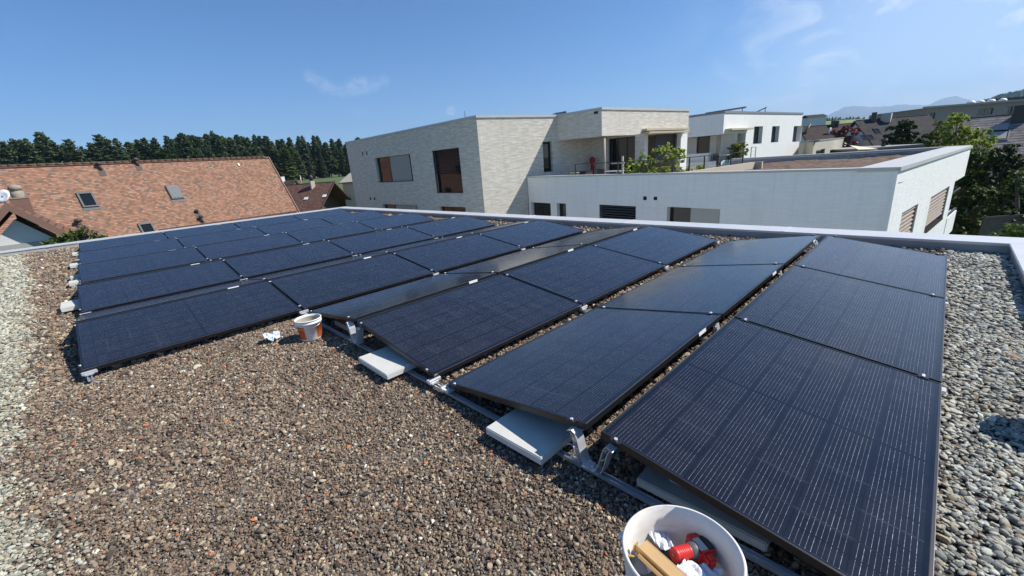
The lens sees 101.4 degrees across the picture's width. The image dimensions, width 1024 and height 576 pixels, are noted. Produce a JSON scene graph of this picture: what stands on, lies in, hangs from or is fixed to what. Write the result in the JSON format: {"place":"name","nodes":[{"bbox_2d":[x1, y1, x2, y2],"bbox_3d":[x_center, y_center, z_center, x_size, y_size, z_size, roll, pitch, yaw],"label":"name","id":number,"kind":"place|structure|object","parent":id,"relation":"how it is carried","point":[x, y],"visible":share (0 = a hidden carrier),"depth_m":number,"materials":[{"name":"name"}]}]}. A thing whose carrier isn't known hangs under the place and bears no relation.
{"place":"outdoors","nodes":[
{"label":"outdoors","id":0,"kind":"place"},
{"bbox_2d":[0,184,69,250],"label":"white gable house","id":1,"kind":"structure","parent":0,"point":[24,229],"depth_m":20.36,"materials":[{"name":"brown tile"}]},
{"bbox_2d":[0,239,57,250],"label":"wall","id":2,"kind":"structure","parent":1,"relation":"in","point":[31,244],"depth_m":20.16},
{"bbox_2d":[0,156,299,236],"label":"tiled house","id":3,"kind":"structure","parent":0,"point":[119,198],"depth_m":30.35,"materials":[{"name":"orange tile"}]},
{"bbox_2d":[285,175,350,211],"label":"brown roof house","id":4,"kind":"structure","parent":0,"point":[311,195],"depth_m":68.46,"materials":[{"name":"tile"}]},
{"bbox_2d":[0,0,1023,160],"label":"sky","id":5,"kind":"structure","parent":0,"point":[123,70],"materials":[{"name":"blue"}]},
{"bbox_2d":[296,174,980,234],"bbox_3d":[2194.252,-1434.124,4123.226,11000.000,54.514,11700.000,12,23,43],"label":"ground","id":6,"kind":"structure","parent":0,"point":[337,178],"depth_m":182.25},
{"bbox_2d":[0,141,20,164],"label":"conifer tree","id":7,"kind":"object","parent":6,"relation":"on","point":[8,157],"visible":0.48,"depth_m":171.56,"materials":[{"name":"green plant"}]},
{"bbox_2d":[19,138,45,164],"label":"conifer tree","id":8,"kind":"object","parent":6,"relation":"on","point":[31,155],"visible":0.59,"depth_m":176.15,"materials":[{"name":"green plant"}]},
{"bbox_2d":[33,132,68,163],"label":"conifer tree","id":9,"kind":"object","parent":6,"relation":"on","point":[43,145],"visible":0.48,"depth_m":181.01,"materials":[{"name":"green plant"}]},
{"bbox_2d":[40,225,107,244],"bbox_3d":[-16.473,0.904,16.893,3.484,6.907,1.546,-1,17,11],"label":"juniper","id":10,"kind":"object","parent":6,"relation":"on","point":[81,233],"visible":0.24,"depth_m":15.52,"materials":[{"name":"green plant"}]},
{"bbox_2d":[60,139,87,162],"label":"conifer tree","id":11,"kind":"object","parent":6,"relation":"on","point":[71,153],"visible":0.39,"depth_m":184.76,"materials":[{"name":"green plant"}]},
{"bbox_2d":[84,142,103,161],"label":"conifer tree","id":12,"kind":"object","parent":6,"relation":"on","point":[93,154],"visible":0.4,"depth_m":194.61,"materials":[{"name":"green plant"}]},
{"bbox_2d":[99,138,124,161],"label":"conifer tree","id":13,"kind":"object","parent":6,"relation":"on","point":[111,154],"visible":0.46,"depth_m":189.91,"materials":[{"name":"green plant"}]},
{"bbox_2d":[175,132,196,158],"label":"conifer tree","id":14,"kind":"object","parent":6,"relation":"on","point":[184,145],"visible":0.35,"depth_m":207.63,"materials":[{"name":"green plant"}]},
{"bbox_2d":[277,148,299,179],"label":"conifer tree","id":15,"kind":"object","parent":6,"relation":"on","point":[287,168],"visible":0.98,"depth_m":215.78,"materials":[{"name":"green plant"}]},
{"bbox_2d":[300,136,315,178],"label":"conifer tree","id":16,"kind":"object","parent":6,"relation":"on","point":[305,152],"visible":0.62,"depth_m":242.60,"materials":[{"name":"green plant"}]},
{"bbox_2d":[309,135,327,175],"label":"conifer tree","id":17,"kind":"object","parent":6,"relation":"on","point":[315,149],"visible":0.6,"depth_m":248.35,"materials":[{"name":"green plant"}]},
{"bbox_2d":[321,142,338,176],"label":"conifer tree","id":18,"kind":"object","parent":6,"relation":"on","point":[329,160],"visible":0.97,"depth_m":249.07,"materials":[{"name":"green plant"}]},
{"bbox_2d":[339,173,356,206],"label":"barn","id":19,"kind":"structure","parent":6,"relation":"on","point":[346,182],"depth_m":72.61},
{"bbox_2d":[0,207,1023,286],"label":"flat roof building","id":20,"kind":"structure","parent":6,"relation":"on","point":[1013,247],"depth_m":6.97,"materials":[{"name":"metal"}]},
{"bbox_2d":[0,230,1023,575],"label":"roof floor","id":21,"kind":"structure","parent":20,"relation":"on","point":[506,554],"depth_m":2.02,"materials":[{"name":"gravel"}]},
{"bbox_2d":[0,253,107,575],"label":"pebbles","id":22,"kind":"object","parent":21,"relation":"on","point":[11,279],"visible":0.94,"depth_m":3.22,"materials":[{"name":"gravel"}]},
{"bbox_2d":[81,312,97,381],"bbox_3d":[-7.901,-0.296,7.719,12.532,0.204,0.100,12,23,43],"label":"mounting rail","id":23,"kind":"object","parent":21,"relation":"on","point":[89,374],"visible":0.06,"depth_m":3.48,"materials":[{"name":"metal"}]},
{"bbox_2d":[77,238,184,263],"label":"solar module","id":24,"kind":"object","parent":23,"relation":"on","point":[97,255],"visible":0.74,"depth_m":9.53,"materials":[{"name":"black glass"}]},
{"bbox_2d":[75,260,241,313],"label":"solar module","id":25,"kind":"object","parent":23,"relation":"on","point":[103,295],"visible":0.98,"depth_m":6.01,"materials":[{"name":"black glass"}]},
{"bbox_2d":[73,281,301,371],"bbox_3d":[-3.353,0.303,4.421,1.137,0.047,1.798,22,30,40],"label":"solar module","id":26,"kind":"object","parent":23,"relation":"on","point":[109,340],"visible":1,"depth_m":4.26,"materials":[{"name":"black glass"}]},
{"bbox_2d":[6,341,576,561],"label":"stray pebbles","id":27,"kind":"object","parent":21,"relation":"on","point":[322,448],"visible":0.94,"depth_m":2.32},
{"bbox_2d":[294,314,322,341],"bbox_3d":[-1.942,0.383,4.020,0.247,0.205,0.247,12,23,43],"label":"bucket","id":28,"kind":"object","parent":21,"relation":"on","point":[309,327],"visible":1,"depth_m":3.96,"materials":[{"name":"plastic"}]},
{"bbox_2d":[358,346,416,379],"bbox_3d":[-0.930,0.564,3.335,0.400,0.045,0.470,-19,22,-41],"label":"concrete slab","id":29,"kind":"object","parent":21,"relation":"on","point":[387,363],"depth_m":3.23,"materials":[{"name":"concrete"}]},
{"bbox_2d":[0,211,950,575],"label":"lava gravel","id":30,"kind":"structure","parent":21,"relation":"on","point":[52,277],"depth_m":2.30,"materials":[{"name":"gravel"}]},
{"bbox_2d":[163,233,799,575],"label":"mounting rail","id":31,"kind":"object","parent":21,"relation":"on","point":[583,460],"visible":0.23,"depth_m":2.04,"materials":[{"name":"metal"}]},
{"bbox_2d":[78,232,167,250],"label":"solar module","id":32,"kind":"object","parent":31,"relation":"on","point":[106,243],"visible":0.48,"depth_m":11.30,"materials":[{"name":"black glass"}]},
{"bbox_2d":[76,247,207,283],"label":"solar module","id":33,"kind":"object","parent":31,"relation":"on","point":[108,269],"visible":0.95,"depth_m":7.76,"materials":[{"name":"black glass"}]},
{"bbox_2d":[73,279,264,322],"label":"solar module","id":34,"kind":"object","parent":31,"relation":"on","point":[131,307],"visible":0.88,"depth_m":5.06,"materials":[{"name":"black glass"}]},
{"bbox_2d":[163,223,239,238],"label":"solar module","id":35,"kind":"object","parent":31,"relation":"on","point":[197,231],"visible":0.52,"depth_m":12.48,"materials":[{"name":"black glass"}]},
{"bbox_2d":[177,227,267,247],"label":"solar module","id":36,"kind":"object","parent":31,"relation":"on","point":[197,240],"visible":0.7,"depth_m":10.73,"materials":[{"name":"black glass"}]},
{"bbox_2d":[196,233,302,260],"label":"solar module","id":37,"kind":"object","parent":31,"relation":"on","point":[217,251],"visible":0.91,"depth_m":8.95,"materials":[{"name":"black glass"}]},
{"bbox_2d":[223,240,353,278],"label":"solar module","id":38,"kind":"object","parent":31,"relation":"on","point":[266,263],"visible":0.98,"depth_m":7.21,"materials":[{"name":"black glass"}]},
{"bbox_2d":[486,408,583,464],"bbox_3d":[0.139,0.781,2.349,0.410,0.045,0.405,12,23,43],"label":"concrete slab","id":39,"kind":"object","parent":21,"relation":"on","point":[540,440],"depth_m":2.26,"materials":[{"name":"concrete"}]},
{"bbox_2d":[354,255,945,393],"bbox_3d":[-3.697,-0.817,8.377,17.430,0.204,0.100,12,23,43],"label":"mounting rail","id":40,"kind":"object","parent":21,"relation":"on","point":[716,326],"visible":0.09,"depth_m":3.33,"materials":[{"name":"metal"}]},
{"bbox_2d":[233,215,299,228],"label":"solar module","id":41,"kind":"object","parent":40,"relation":"on","point":[265,221],"visible":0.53,"depth_m":13.66,"materials":[{"name":"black glass"}]},
{"bbox_2d":[247,252,388,280],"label":"solar module","id":42,"kind":"object","parent":40,"relation":"on","point":[268,277],"visible":0.75,"depth_m":6.26,"materials":[{"name":"black glass"}]},
{"bbox_2d":[285,222,376,243],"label":"solar module","id":43,"kind":"object","parent":40,"relation":"on","point":[311,235],"visible":0.91,"depth_m":10.14,"materials":[{"name":"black glass"}]},
{"bbox_2d":[269,253,433,309],"bbox_3d":[-2.103,-0.149,5.609,1.137,0.046,1.798,22,30,40],"label":"solar module","id":44,"kind":"object","parent":40,"relation":"on","point":[309,290],"visible":0.93,"depth_m":5.47,"materials":[{"name":"black glass"}]},
{"bbox_2d":[309,272,496,321],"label":"solar module","id":45,"kind":"object","parent":40,"relation":"on","point":[360,307],"visible":0.96,"depth_m":4.52,"materials":[{"name":"black glass"}]},
{"bbox_2d":[360,233,473,254],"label":"solar module","id":46,"kind":"object","parent":40,"relation":"on","point":[409,246],"visible":0.81,"depth_m":7.47,"materials":[{"name":"black glass"}]},
{"bbox_2d":[357,274,581,377],"bbox_3d":[-0.334,0.234,3.892,1.138,0.046,1.798,22,30,40],"label":"solar module","id":47,"kind":"object","parent":40,"relation":"on","point":[440,334],"visible":0.99,"depth_m":3.71,"materials":[{"name":"black glass"}]},
{"bbox_2d":[448,306,720,429],"bbox_3d":[0.580,0.430,3.005,1.798,0.047,1.138,-20,14,-42],"label":"solar module","id":48,"kind":"object","parent":40,"relation":"on","point":[587,370],"visible":1,"depth_m":2.77,"materials":[{"name":"black glass"}]},
{"bbox_2d":[597,263,783,317],"bbox_3d":[1.829,-0.024,4.191,1.798,0.047,1.138,-20,14,-42],"label":"solar module","id":49,"kind":"object","parent":40,"relation":"on","point":[722,290],"visible":0.95,"depth_m":4.03,"materials":[{"name":"black glass"}]},
{"bbox_2d":[600,317,941,575],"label":"solar module","id":50,"kind":"object","parent":40,"relation":"on","point":[823,459],"visible":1,"depth_m":1.91,"materials":[{"name":"black glass"}]},
{"bbox_2d":[618,505,748,575],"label":"bucket","id":51,"kind":"object","parent":21,"relation":"on","point":[676,524],"visible":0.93,"depth_m":1.35,"materials":[{"name":"white plastic"}]},
{"bbox_2d":[630,550,651,575],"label":"plastic disc","id":52,"kind":"object","parent":51,"relation":"in","point":[641,568],"visible":0.38,"depth_m":1.31,"materials":[{"name":"grey plastic"}]},
{"bbox_2d":[633,540,686,575],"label":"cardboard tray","id":53,"kind":"object","parent":51,"relation":"in","point":[655,560],"visible":1,"depth_m":1.27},
{"bbox_2d":[648,530,674,550],"bbox_3d":[0.490,0.822,1.377,0.089,0.035,0.059,12,23,43],"label":"plastic bag","id":54,"kind":"object","parent":51,"relation":"in","point":[662,540],"visible":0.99,"depth_m":1.37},
{"bbox_2d":[669,533,716,569],"bbox_3d":[0.566,0.833,1.313,0.135,0.064,0.108,-9,17,-15],"label":"power drill","id":55,"kind":"object","parent":51,"relation":"in","point":[700,549],"visible":0.96,"depth_m":1.30,"materials":[{"name":"red plastic"}]},
{"bbox_2d":[677,559,725,575],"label":"plastic bag","id":56,"kind":"object","parent":51,"relation":"in","point":[689,568],"visible":0.89,"depth_m":1.26,"materials":[{"name":"plastic"}]},
{"bbox_2d":[434,238,948,305],"bbox_3d":[-2.448,-1.271,9.564,17.430,0.204,0.100,12,23,43],"label":"mounting rail","id":57,"kind":"object","parent":21,"relation":"on","point":[665,268],"visible":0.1,"depth_m":4.53,"materials":[{"name":"metal"}]},
{"bbox_2d":[256,218,333,234],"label":"solar module","id":58,"kind":"object","parent":57,"relation":"on","point":[291,226],"visible":0.75,"depth_m":11.93,"materials":[{"name":"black glass"}]},
{"bbox_2d":[328,227,434,254],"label":"solar module","id":59,"kind":"object","parent":57,"relation":"on","point":[374,241],"visible":0.93,"depth_m":8.41,"materials":[{"name":"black glass"}]},
{"bbox_2d":[392,234,521,272],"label":"solar module","id":60,"kind":"object","parent":57,"relation":"on","point":[442,256],"visible":0.97,"depth_m":6.68,"materials":[{"name":"black glass"}]},
{"bbox_2d":[445,244,585,274],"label":"solar module","id":61,"kind":"object","parent":57,"relation":"on","point":[508,262],"visible":0.89,"depth_m":5.76,"materials":[{"name":"black glass"}]},
{"bbox_2d":[478,219,583,248],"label":"solar module","id":62,"kind":"object","parent":57,"relation":"on","point":[531,234],"visible":0.97,"depth_m":7.88,"materials":[{"name":"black glass"}]},
{"bbox_2d":[503,245,664,305],"bbox_3d":[0.915,-0.222,5.078,1.137,0.047,1.798,22,30,40],"label":"solar module","id":63,"kind":"object","parent":57,"relation":"on","point":[586,275],"visible":0.95,"depth_m":4.94,"materials":[{"name":"black glass"}]},
{"bbox_2d":[533,225,645,247],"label":"solar module","id":64,"kind":"object","parent":57,"relation":"on","point":[591,237],"visible":0.91,"depth_m":6.97,"materials":[{"name":"black glass"}]},
{"bbox_2d":[592,225,717,265],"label":"solar module","id":65,"kind":"object","parent":57,"relation":"on","point":[665,247],"visible":0.94,"depth_m":6.16,"materials":[{"name":"black glass"}]},
{"bbox_2d":[734,265,945,382],"bbox_3d":[2.684,0.161,3.362,1.137,0.046,1.798,22,30,40],"label":"solar module","id":66,"kind":"object","parent":57,"relation":"on","point":[895,328],"visible":0.91,"depth_m":3.18,"materials":[{"name":"black glass"}]},
{"bbox_2d":[794,235,947,297],"bbox_3d":[3.934,-0.292,4.549,1.138,0.047,1.798,22,30,40],"label":"solar module","id":67,"kind":"object","parent":57,"relation":"on","point":[914,270],"visible":0.9,"depth_m":4.42,"materials":[{"name":"black glass"}]},
{"bbox_2d":[637,466,770,551],"bbox_3d":[0.896,0.865,1.858,0.525,0.045,0.420,12,23,43],"label":"concrete slab","id":68,"kind":"object","parent":21,"relation":"on","point":[653,481],"depth_m":1.74,"materials":[{"name":"concrete"}]},
{"bbox_2d":[495,225,949,261],"bbox_3d":[-1.226,-1.715,10.724,17.430,0.204,0.100,12,23,43],"label":"mounting rail","id":69,"kind":"object","parent":21,"relation":"on","point":[815,244],"visible":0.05,"depth_m":6.43,"materials":[{"name":"metal"}]},
{"bbox_2d":[292,209,350,219],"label":"solar module","id":70,"kind":"object","parent":69,"relation":"on","point":[319,214],"visible":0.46,"depth_m":14.88,"materials":[{"name":"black glass"}]},
{"bbox_2d":[320,210,386,224],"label":"solar module","id":71,"kind":"object","parent":69,"relation":"on","point":[346,218],"visible":0.74,"depth_m":13.11,"materials":[{"name":"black glass"}]},
{"bbox_2d":[356,212,434,230],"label":"solar module","id":72,"kind":"object","parent":69,"relation":"on","point":[390,222],"visible":0.9,"depth_m":11.34,"materials":[{"name":"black glass"}]},
{"bbox_2d":[406,216,496,237],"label":"solar module","id":73,"kind":"object","parent":69,"relation":"on","point":[448,227],"visible":0.95,"depth_m":9.60,"materials":[{"name":"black glass"}]},
{"bbox_2d":[446,219,537,236],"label":"solar module","id":74,"kind":"object","parent":69,"relation":"on","point":[504,225],"visible":0.77,"depth_m":8.72,"materials":[{"name":"black glass"}]},
{"bbox_2d":[679,234,819,266],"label":"solar module","id":75,"kind":"object","parent":69,"relation":"on","point":[785,251],"visible":0.94,"depth_m":5.26,"materials":[{"name":"black glass"}]},
{"bbox_2d":[938,252,996,531],"bbox_3d":[3.108,0.426,2.946,0.288,0.048,6.814,12,23,43],"label":"lava spill","id":76,"kind":"object","parent":21,"relation":"on","point":[976,457],"visible":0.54,"depth_m":2.15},
{"bbox_2d":[934,250,1023,575],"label":"pebbles","id":77,"kind":"object","parent":21,"relation":"on","point":[1002,385],"visible":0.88,"depth_m":2.25,"materials":[{"name":"gravel"}]},
{"bbox_2d":[801,114,826,125],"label":"distant white house","id":78,"kind":"structure","parent":6,"relation":"on","point":[816,119],"depth_m":128.08,"materials":[{"name":"paint"}]},
{"bbox_2d":[801,120,851,140],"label":"dark roof house","id":79,"kind":"structure","parent":6,"relation":"on","point":[816,132],"depth_m":71.18,"materials":[{"name":"tile"}]},
{"bbox_2d":[829,125,861,147],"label":"red tree","id":80,"kind":"object","parent":6,"relation":"on","point":[845,129],"visible":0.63,"depth_m":60.11,"materials":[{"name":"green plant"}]},
{"bbox_2d":[831,139,925,152],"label":"grey building","id":81,"kind":"structure","parent":6,"relation":"on","point":[883,146],"depth_m":47.66,"materials":[{"name":"metal"}]},
{"bbox_2d":[842,112,944,145],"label":"slate roof house","id":82,"kind":"structure","parent":6,"relation":"on","point":[872,133],"depth_m":65.15,"materials":[{"name":"tile"}]},
{"bbox_2d":[883,119,927,147],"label":"round tree","id":83,"kind":"object","parent":6,"relation":"on","point":[902,134],"visible":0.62,"depth_m":54.91,"materials":[{"name":"green plant"}]},
{"bbox_2d":[921,120,956,147],"bbox_3d":[40.984,-11.622,40.656,4.205,8.964,4.826,3,18,22],"label":"broadleaf tree","id":84,"kind":"object","parent":6,"relation":"on","point":[936,137],"visible":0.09,"depth_m":39.26,"materials":[{"name":"green plant"}]},
{"bbox_2d":[869,96,1023,132],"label":"grey apartment block","id":85,"kind":"structure","parent":6,"relation":"on","point":[991,107],"depth_m":88.34,"materials":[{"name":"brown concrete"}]},
{"bbox_2d":[949,150,987,233],"bbox_3d":[31.932,-6.368,29.787,2.871,6.506,3.134,-5,17,-2],"label":"broadleaf tree","id":86,"kind":"object","parent":6,"relation":"on","point":[973,160],"visible":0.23,"depth_m":29.05,"materials":[{"name":"green plant"}]},
{"bbox_2d":[939,112,998,206],"bbox_3d":[39.060,-10.422,36.460,5.738,9.364,4.768,-6,17,-6],"label":"broadleaf tree","id":87,"kind":"object","parent":6,"relation":"on","point":[962,130],"visible":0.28,"depth_m":35.69,"materials":[{"name":"green plant"}]},
{"bbox_2d":[948,184,1005,235],"bbox_3d":[29.170,-4.138,26.495,3.006,4.718,2.678,12,23,43],"label":"broadleaf tree","id":88,"kind":"object","parent":6,"relation":"on","point":[965,201],"visible":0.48,"depth_m":26.25,"materials":[{"name":"green plant"}]},
{"bbox_2d":[949,143,1023,234],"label":"dark tree","id":89,"kind":"object","parent":6,"relation":"on","point":[997,160],"visible":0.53,"depth_m":27.00,"materials":[{"name":"green plant"}]},
{"bbox_2d":[967,167,1023,237],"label":"dark tree","id":90,"kind":"object","parent":6,"relation":"on","point":[1011,192],"visible":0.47,"depth_m":22.99,"materials":[{"name":"green plant"}]},
{"bbox_2d":[978,214,1023,236],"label":"plank fence","id":91,"kind":"object","parent":6,"relation":"on","point":[996,223],"visible":0.29,"depth_m":22.09,"materials":[{"name":"grey wood"}]},
{"bbox_2d":[987,222,1023,237],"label":"bright bush","id":92,"kind":"object","parent":6,"relation":"on","point":[1010,231],"visible":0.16,"depth_m":15.69,"materials":[{"name":"green plant"}]},
{"bbox_2d":[345,107,972,233],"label":"apartment house","id":93,"kind":"structure","parent":0,"point":[513,164],"depth_m":21.70,"materials":[{"name":"paint"}]},
{"bbox_2d":[377,154,412,182],"bbox_3d":[-7.904,-7.987,28.133,0.240,1.673,4.763,-19,22,-41],"label":"window","id":94,"kind":"structure","parent":93,"relation":"in","point":[398,168],"depth_m":28.03,"materials":[{"name":"grey glass"}]},
{"bbox_2d":[433,148,462,192],"bbox_3d":[-3.614,-6.662,23.917,0.240,2.410,2.587,-19,22,-41],"label":"window","id":95,"kind":"structure","parent":93,"relation":"in","point":[448,167],"depth_m":24.00,"materials":[{"name":"brown glass"}]},
{"bbox_2d":[534,202,550,215],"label":"window","id":96,"kind":"structure","parent":93,"relation":"in","point":[542,209],"depth_m":23.23,"materials":[{"name":"black glass"}]},
{"bbox_2d":[543,142,550,171],"bbox_3d":[1.995,-7.518,24.020,0.671,1.652,0.240,-15,20,-31],"label":"window","id":97,"kind":"structure","parent":93,"relation":"in","point":[546,145],"depth_m":24.13,"materials":[{"name":"glass"}]},
{"bbox_2d":[600,205,635,219],"bbox_3d":[4.811,-2.975,18.874,2.117,1.508,0.220,19,28,53],"label":"window","id":98,"kind":"structure","parent":93,"relation":"in","point":[608,211],"depth_m":18.76,"materials":[{"name":"brown metal"}]},
{"bbox_2d":[609,136,634,173],"bbox_3d":[6.482,-7.689,24.517,1.775,2.125,0.050,12,23,43],"label":"window","id":99,"kind":"structure","parent":93,"relation":"in","point":[624,146],"depth_m":24.50,"materials":[{"name":"glass"}]},
{"bbox_2d":[637,145,665,172],"bbox_3d":[5.911,-5.112,17.830,1.097,1.791,0.925,-7,17,-10],"label":"potted shrub","id":100,"kind":"object","parent":93,"relation":"on","point":[650,169],"visible":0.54,"depth_m":17.78,"materials":[{"name":"green plant"}]},
{"bbox_2d":[575,152,743,174],"bbox_3d":[6.834,-5.646,20.322,6.178,1.235,5.722,-17,21,-36],"label":"railing","id":101,"kind":"object","parent":93,"relation":"on","point":[718,162],"visible":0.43,"depth_m":18.14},
{"bbox_2d":[656,142,686,172],"bbox_3d":[6.453,-4.970,17.044,1.289,1.894,1.478,4,18,24],"label":"potted shrub","id":102,"kind":"object","parent":93,"relation":"on","point":[663,169],"visible":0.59,"depth_m":16.86,"materials":[{"name":"green plant"}]},
{"bbox_2d":[670,207,719,223],"bbox_3d":[6.975,-2.032,16.057,2.165,2.100,0.100,19,28,53],"label":"window","id":103,"kind":"structure","parent":93,"relation":"in","point":[677,214],"depth_m":15.79,"materials":[{"name":"glass"}]},
{"bbox_2d":[899,205,916,231],"bbox_3d":[12.129,-1.559,13.175,0.270,2.100,2.378,16,26,49],"label":"window","id":104,"kind":"structure","parent":93,"relation":"in","point":[903,222],"depth_m":13.20,"materials":[{"name":"brown metal"}]},
{"bbox_2d":[924,187,947,232],"bbox_3d":[16.525,-3.111,16.462,4.316,1.379,0.320,-17,21,-36],"label":"window","id":105,"kind":"structure","parent":93,"relation":"in","point":[936,209],"depth_m":16.65,"materials":[{"name":"brown metal"}]},
{"bbox_2d":[687,106,803,170],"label":"white house","id":106,"kind":"structure","parent":0,"point":[766,134],"depth_m":35.37,"materials":[{"name":"paint"}]},
{"bbox_2d":[727,141,748,159],"bbox_3d":[18.184,-10.898,33.646,1.624,1.722,1.799,12,23,43],"label":"terrace shrub","id":107,"kind":"object","parent":106,"relation":"on","point":[737,147],"visible":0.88,"depth_m":33.45,"materials":[{"name":"green plant"}]},
{"bbox_2d":[798,137,845,154],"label":"beige house","id":108,"kind":"structure","parent":0,"point":[820,146],"depth_m":43.48,"materials":[{"name":"paint"}]},
{"bbox_2d":[827,96,976,119],"bbox_3d":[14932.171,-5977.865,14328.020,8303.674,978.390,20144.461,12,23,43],"label":"mountains","id":109,"kind":"structure","parent":0,"point":[861,112],"depth_m":12923.72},
{"bbox_2d":[951,105,1023,212],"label":"grey tiled house","id":110,"kind":"structure","parent":0,"point":[1008,128],"depth_m":40.44,"materials":[{"name":"tile"}]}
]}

